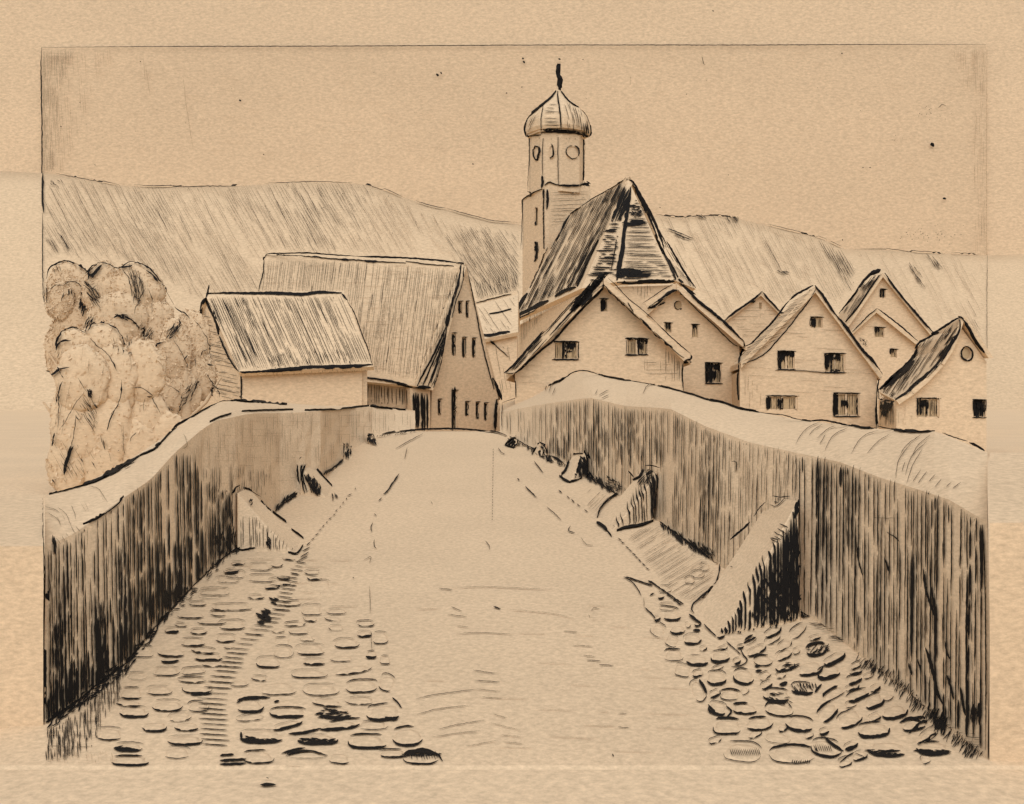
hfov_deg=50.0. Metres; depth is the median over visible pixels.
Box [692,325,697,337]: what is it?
window
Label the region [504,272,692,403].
village house
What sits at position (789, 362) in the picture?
window
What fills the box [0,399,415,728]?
parapet wall
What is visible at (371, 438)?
stone buttress
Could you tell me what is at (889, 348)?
village house
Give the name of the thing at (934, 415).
window
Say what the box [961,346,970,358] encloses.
window
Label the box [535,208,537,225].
window
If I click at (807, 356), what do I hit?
village house
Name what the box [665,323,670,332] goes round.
window
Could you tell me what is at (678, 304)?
window
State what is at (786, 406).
window
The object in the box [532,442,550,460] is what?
stone buttress
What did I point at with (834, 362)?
window
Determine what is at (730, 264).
hill
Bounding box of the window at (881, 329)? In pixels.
[875,328,883,337]
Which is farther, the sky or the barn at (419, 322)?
the sky
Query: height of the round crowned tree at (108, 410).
4.577 m
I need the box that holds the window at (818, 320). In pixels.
[811,318,821,327]
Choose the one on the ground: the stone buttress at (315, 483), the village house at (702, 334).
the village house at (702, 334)
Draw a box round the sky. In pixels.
[0,0,1023,254]
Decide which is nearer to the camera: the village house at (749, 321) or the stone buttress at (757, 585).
the stone buttress at (757, 585)
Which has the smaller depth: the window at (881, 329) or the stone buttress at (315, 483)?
the stone buttress at (315, 483)
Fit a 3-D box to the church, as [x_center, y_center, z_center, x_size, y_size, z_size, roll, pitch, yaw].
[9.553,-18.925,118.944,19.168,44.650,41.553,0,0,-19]
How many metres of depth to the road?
13.42 m
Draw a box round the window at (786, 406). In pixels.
[767,396,796,409]
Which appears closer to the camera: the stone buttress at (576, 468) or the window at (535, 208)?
the stone buttress at (576, 468)
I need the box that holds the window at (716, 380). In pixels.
[707,363,721,382]
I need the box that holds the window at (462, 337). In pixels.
[462,337,465,357]
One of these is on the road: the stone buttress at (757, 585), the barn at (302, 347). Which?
the stone buttress at (757, 585)
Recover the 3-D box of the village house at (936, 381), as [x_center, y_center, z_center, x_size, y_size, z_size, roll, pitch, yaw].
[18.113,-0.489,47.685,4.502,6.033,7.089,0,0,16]
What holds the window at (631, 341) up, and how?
in the village house at (601, 325)
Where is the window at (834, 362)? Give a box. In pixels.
[825,354,844,371]
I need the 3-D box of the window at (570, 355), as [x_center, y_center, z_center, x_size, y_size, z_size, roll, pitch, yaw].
[2.404,-2.294,49.116,1.119,0.836,0.119,0,0,0]
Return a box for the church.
[518,63,695,357]
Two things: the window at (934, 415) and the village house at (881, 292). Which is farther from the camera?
the village house at (881, 292)
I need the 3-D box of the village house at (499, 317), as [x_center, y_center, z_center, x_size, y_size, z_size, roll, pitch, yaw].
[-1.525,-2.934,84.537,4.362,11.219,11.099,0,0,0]
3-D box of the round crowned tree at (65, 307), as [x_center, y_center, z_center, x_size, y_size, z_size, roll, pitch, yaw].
[-13.232,-0.890,32.999,1.876,6.781,0.857,0,0,0]
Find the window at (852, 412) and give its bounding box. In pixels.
[835,393,858,415]
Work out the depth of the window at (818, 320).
51.14 m
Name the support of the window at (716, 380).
in the village house at (702, 334)
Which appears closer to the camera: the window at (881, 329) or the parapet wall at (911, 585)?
the parapet wall at (911, 585)
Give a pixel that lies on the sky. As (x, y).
(874, 124)
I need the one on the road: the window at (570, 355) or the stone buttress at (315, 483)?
the stone buttress at (315, 483)
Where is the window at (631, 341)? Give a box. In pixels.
[626,339,646,354]
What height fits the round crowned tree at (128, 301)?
6.674 m
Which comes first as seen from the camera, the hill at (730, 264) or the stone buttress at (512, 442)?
the stone buttress at (512, 442)
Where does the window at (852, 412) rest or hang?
in the village house at (807, 356)
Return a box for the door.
[451,390,456,430]
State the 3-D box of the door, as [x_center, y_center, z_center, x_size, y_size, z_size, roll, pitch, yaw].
[-3.171,0.461,58.942,0.171,2.189,0.572,0,0,44]
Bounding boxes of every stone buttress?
[232,485,303,554]
[296,457,331,497]
[343,443,353,458]
[367,433,377,445]
[505,437,517,448]
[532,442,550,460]
[559,450,589,482]
[596,465,659,536]
[689,496,801,635]
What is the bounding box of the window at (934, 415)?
[917,398,938,417]
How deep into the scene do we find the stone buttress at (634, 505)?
23.47 m
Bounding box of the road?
[0,427,1023,769]
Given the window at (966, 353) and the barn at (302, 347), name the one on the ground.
the barn at (302, 347)
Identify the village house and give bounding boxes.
[475,291,519,404]
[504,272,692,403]
[643,283,745,403]
[723,291,780,353]
[731,285,882,428]
[838,268,932,343]
[851,308,919,428]
[878,316,992,451]
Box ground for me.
[0,409,1023,803]
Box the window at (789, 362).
[779,351,793,368]
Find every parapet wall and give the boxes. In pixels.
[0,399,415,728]
[500,370,1023,760]
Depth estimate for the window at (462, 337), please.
59.62 m
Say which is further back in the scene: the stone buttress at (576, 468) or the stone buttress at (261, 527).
the stone buttress at (576, 468)
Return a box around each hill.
[0,171,628,410]
[628,214,1023,408]
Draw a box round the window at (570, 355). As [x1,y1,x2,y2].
[553,342,577,358]
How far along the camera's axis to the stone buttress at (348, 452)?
35.26 m
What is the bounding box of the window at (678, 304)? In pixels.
[675,301,681,308]
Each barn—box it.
[199,286,373,409]
[257,252,501,430]
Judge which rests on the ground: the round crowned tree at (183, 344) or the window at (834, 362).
the round crowned tree at (183, 344)
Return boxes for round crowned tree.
[43,260,87,378]
[43,321,182,490]
[80,260,175,347]
[155,307,220,419]
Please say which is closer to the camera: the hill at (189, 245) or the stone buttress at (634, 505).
the stone buttress at (634, 505)

